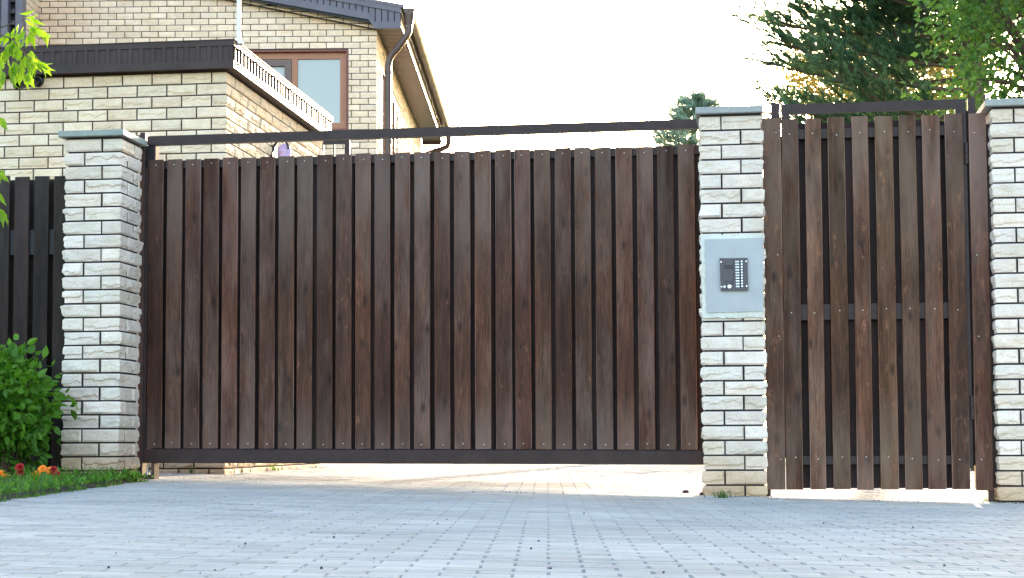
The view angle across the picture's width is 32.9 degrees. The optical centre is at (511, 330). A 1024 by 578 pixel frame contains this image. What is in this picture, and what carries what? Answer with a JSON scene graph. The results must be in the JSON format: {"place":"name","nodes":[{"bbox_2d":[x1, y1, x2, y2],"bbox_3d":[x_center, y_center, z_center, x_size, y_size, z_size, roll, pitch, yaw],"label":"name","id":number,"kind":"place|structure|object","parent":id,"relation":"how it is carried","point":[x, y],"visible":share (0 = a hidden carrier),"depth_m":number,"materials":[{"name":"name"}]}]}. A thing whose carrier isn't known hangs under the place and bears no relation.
{"place":"outdoors","nodes":[
{"label":"outdoors","id":0,"kind":"place"},
{"bbox_2d":[0,463,145,501],"bbox_3d":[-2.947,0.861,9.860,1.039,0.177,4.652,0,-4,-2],"label":"grass","id":1,"kind":"structure","parent":0,"point":[29,484],"depth_m":10.16,"materials":[{"name":"green plant"}]},
{"bbox_2d":[0,470,16,478],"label":"marigold","id":2,"kind":"object","parent":1,"relation":"on","point":[2,472],"visible":0.43,"depth_m":10.86,"materials":[{"name":"orange plant"}]},
{"bbox_2d":[7,463,31,478],"bbox_3d":[-3.083,0.907,10.889,0.174,0.145,0.158,2,-5,-35],"label":"celosia","id":3,"kind":"object","parent":1,"relation":"on","point":[20,466],"visible":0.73,"depth_m":10.87,"materials":[{"name":"red plant"}]},
{"bbox_2d":[0,334,77,473],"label":"shrub","id":4,"kind":"object","parent":1,"relation":"on","point":[26,426],"visible":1,"depth_m":11.74,"materials":[{"name":"green plant"}]},
{"bbox_2d":[30,465,62,478],"bbox_3d":[-2.917,0.910,10.861,0.287,0.138,0.189,-1,-4,7],"label":"marigold","id":5,"kind":"object","parent":1,"relation":"on","point":[42,468],"visible":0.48,"depth_m":10.83,"materials":[{"name":"orange plant"}]},
{"bbox_2d":[46,466,73,478],"bbox_3d":[-2.844,0.905,10.801,0.190,0.125,0.197,2,-4,-27],"label":"celosia","id":6,"kind":"object","parent":1,"relation":"on","point":[52,470],"visible":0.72,"depth_m":10.81,"materials":[{"name":"red plant"}]},
{"bbox_2d":[117,470,153,482],"bbox_3d":[-2.610,0.996,11.776,0.357,0.099,0.289,0,-4,-10],"label":"weed","id":7,"kind":"object","parent":1,"relation":"on","point":[138,477],"visible":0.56,"depth_m":11.78,"materials":[{"name":"green plant"}]},
{"bbox_2d":[184,463,794,577],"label":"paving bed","id":8,"kind":"object","parent":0,"point":[329,464],"depth_m":14.38,"materials":[{"name":"grey stone"}]},
{"bbox_2d":[322,140,350,155],"bbox_3d":[-2.841,-0.364,21.118,1.770,3.907,0.060,-1,-4,7],"label":"porch railing","id":9,"kind":"object","parent":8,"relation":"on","point":[347,143],"visible":0.06,"depth_m":21.13,"materials":[{"name":"metal"}]},
{"bbox_2d":[0,464,1023,577],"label":"driveway","id":10,"kind":"structure","parent":0,"point":[302,516],"depth_m":7.11,"materials":[{"name":"grey stone"}]},
{"bbox_2d":[58,129,146,472],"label":"brick pillar","id":11,"kind":"structure","parent":10,"relation":"on","point":[101,285],"depth_m":12.27,"materials":[{"name":"white brick"}]},
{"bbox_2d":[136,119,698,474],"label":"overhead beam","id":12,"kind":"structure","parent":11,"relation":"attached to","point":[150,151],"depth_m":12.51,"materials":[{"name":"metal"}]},
{"bbox_2d":[143,144,705,464],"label":"sliding gate","id":13,"kind":"structure","parent":12,"relation":"attached to","point":[523,306],"depth_m":12.32,"materials":[{"name":"brown wood"}]},
{"bbox_2d":[139,463,158,478],"bbox_3d":[-2.643,1.027,12.617,0.129,0.123,0.119,-1,-4,7],"label":"gate catcher","id":14,"kind":"object","parent":10,"relation":"on","point":[155,469],"visible":0.82,"depth_m":12.58,"materials":[{"name":"metal"}]},
{"bbox_2d":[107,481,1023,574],"bbox_3d":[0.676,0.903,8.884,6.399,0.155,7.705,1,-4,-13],"label":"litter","id":15,"kind":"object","parent":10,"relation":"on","point":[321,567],"visible":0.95,"depth_m":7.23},
{"bbox_2d":[704,489,731,497],"bbox_3d":[1.345,1.033,11.005,0.222,0.070,0.142,-2,-4,27],"label":"weed","id":16,"kind":"object","parent":10,"relation":"on","point":[723,495],"visible":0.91,"depth_m":10.99,"materials":[{"name":"green plant"}]},
{"bbox_2d":[695,105,767,496],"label":"brick pillar","id":17,"kind":"structure","parent":10,"relation":"on","point":[734,386],"depth_m":11.45,"materials":[{"name":"brick"}]},
{"bbox_2d":[705,238,762,312],"bbox_3d":[1.466,-0.365,11.439,0.381,0.493,0.039,-1,-4,7],"label":"door intercom","id":18,"kind":"object","parent":17,"relation":"attached to","point":[734,275],"depth_m":11.44,"materials":[{"name":"grey metal"}]},
{"bbox_2d":[762,103,785,495],"bbox_3d":[1.747,-0.200,11.548,0.147,2.640,0.092,-1,-4,7],"label":"gate jamb","id":19,"kind":"object","parent":10,"relation":"on","point":[774,305],"visible":0.95,"depth_m":11.51,"materials":[{"name":"brown wood"}]},
{"bbox_2d":[976,98,1023,502],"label":"brick pillar","id":20,"kind":"structure","parent":10,"relation":"on","point":[1005,119],"depth_m":11.22,"materials":[{"name":"white brick"}]},
{"bbox_2d":[966,98,998,501],"bbox_3d":[3.079,-0.200,11.372,0.171,2.675,0.092,-1,-4,7],"label":"gate jamb","id":21,"kind":"object","parent":20,"relation":"attached to","point":[985,451],"visible":0.96,"depth_m":11.34,"materials":[{"name":"brown wood"}]},
{"bbox_2d":[781,99,974,489],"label":"wicket gate","id":22,"kind":"structure","parent":21,"relation":"attached to","point":[877,352],"depth_m":11.44,"materials":[{"name":"brown wood"}]},
{"bbox_2d":[381,0,1023,440],"label":"sky","id":23,"kind":"structure","parent":0,"point":[494,62],"materials":[{"name":"white"}]},
{"bbox_3d":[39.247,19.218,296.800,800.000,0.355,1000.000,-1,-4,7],"label":"ground","id":24,"kind":"structure","parent":0,"visible":0},
{"bbox_2d":[0,9,54,226],"bbox_3d":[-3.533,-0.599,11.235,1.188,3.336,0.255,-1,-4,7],"label":"box elder tree","id":25,"kind":"object","parent":24,"relation":"on","point":[29,61],"visible":1,"depth_m":11.21,"materials":[{"name":"green plant"}]},
{"bbox_2d":[0,176,67,471],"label":"board fence","id":26,"kind":"object","parent":24,"relation":"on","point":[32,262],"visible":0.52,"depth_m":12.52,"materials":[{"name":"brown wood"}]},
{"bbox_2d":[0,39,333,473],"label":"garage","id":27,"kind":"structure","parent":24,"relation":"on","point":[191,87],"depth_m":14.73,"materials":[{"name":"brick"}]},
{"bbox_2d":[13,76,43,89],"bbox_3d":[-4.087,-2.096,14.673,0.100,0.176,0.337,-1,-4,19],"label":"drain pipe","id":28,"kind":"object","parent":27,"relation":"attached to","point":[38,81],"visible":0.66,"depth_m":14.72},
{"bbox_2d":[237,0,242,44],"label":"antenna mast","id":29,"kind":"object","parent":27,"relation":"on","point":[239,42],"visible":1,"depth_m":14.64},
{"bbox_2d":[271,142,291,157],"bbox_3d":[-2.124,-1.628,16.035,0.180,0.272,0.157,-1,-4,7],"label":"wall lamp","id":30,"kind":"object","parent":27,"relation":"attached to","point":[283,150],"visible":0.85,"depth_m":15.98,"materials":[{"name":"purple glass"}]},
{"bbox_2d":[0,0,450,155],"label":"brick house","id":31,"kind":"structure","parent":24,"relation":"on","point":[355,64],"depth_m":27.01,"materials":[{"name":"beige brick"}]},
{"bbox_2d":[246,52,345,128],"bbox_3d":[-3.409,-3.719,27.006,1.677,1.208,0.090,0,-4,1],"label":"window","id":32,"kind":"structure","parent":31,"relation":"in","point":[321,77],"depth_m":27.01,"materials":[{"name":"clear glass"}]},
{"bbox_2d":[382,68,384,153],"bbox_3d":[-2.110,-3.440,28.139,0.070,1.583,0.745,0,-4,1],"label":"window","id":33,"kind":"structure","parent":31,"relation":"in","point":[383,75],"depth_m":28.35,"materials":[{"name":"glass"}]},
{"bbox_2d":[391,93,398,153],"bbox_3d":[-2.057,-1.295,30.065,0.074,5.452,1.477,0,-4,1],"label":"window","id":34,"kind":"structure","parent":31,"relation":"in","point":[395,109],"depth_m":30.19,"materials":[{"name":"white glass"}]},
{"bbox_2d":[646,86,763,219],"bbox_3d":[3.485,-1.100,32.877,4.077,7.169,3.611,-1,-4,7],"label":"pine tree","id":35,"kind":"object","parent":24,"relation":"on","point":[684,107],"visible":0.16,"depth_m":32.91,"materials":[{"name":"green plant"}]},
{"bbox_2d":[720,0,1023,470],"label":"pine tree","id":36,"kind":"object","parent":24,"relation":"on","point":[873,21],"visible":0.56,"depth_m":23.46,"materials":[{"name":"green plant"}]},
{"bbox_2d":[765,3,1016,118],"bbox_3d":[7.707,-2.123,35.544,4.752,9.598,3.648,-3,-4,35],"label":"leafy tree","id":37,"kind":"object","parent":24,"relation":"on","point":[815,88],"visible":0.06,"depth_m":35.41,"materials":[{"name":"green plant"}]},
{"bbox_2d":[790,77,1018,116],"bbox_3d":[6.688,-1.005,28.537,4.143,6.476,2.676,-1,-4,7],"label":"leafy tree","id":38,"kind":"object","parent":24,"relation":"on","point":[937,98],"visible":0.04,"depth_m":28.32,"materials":[{"name":"green plant"}]},
{"bbox_2d":[894,0,1023,116],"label":"leafy tree","id":39,"kind":"object","parent":24,"relation":"on","point":[984,76],"visible":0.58,"depth_m":17.12,"materials":[{"name":"green plant"}]}
]}

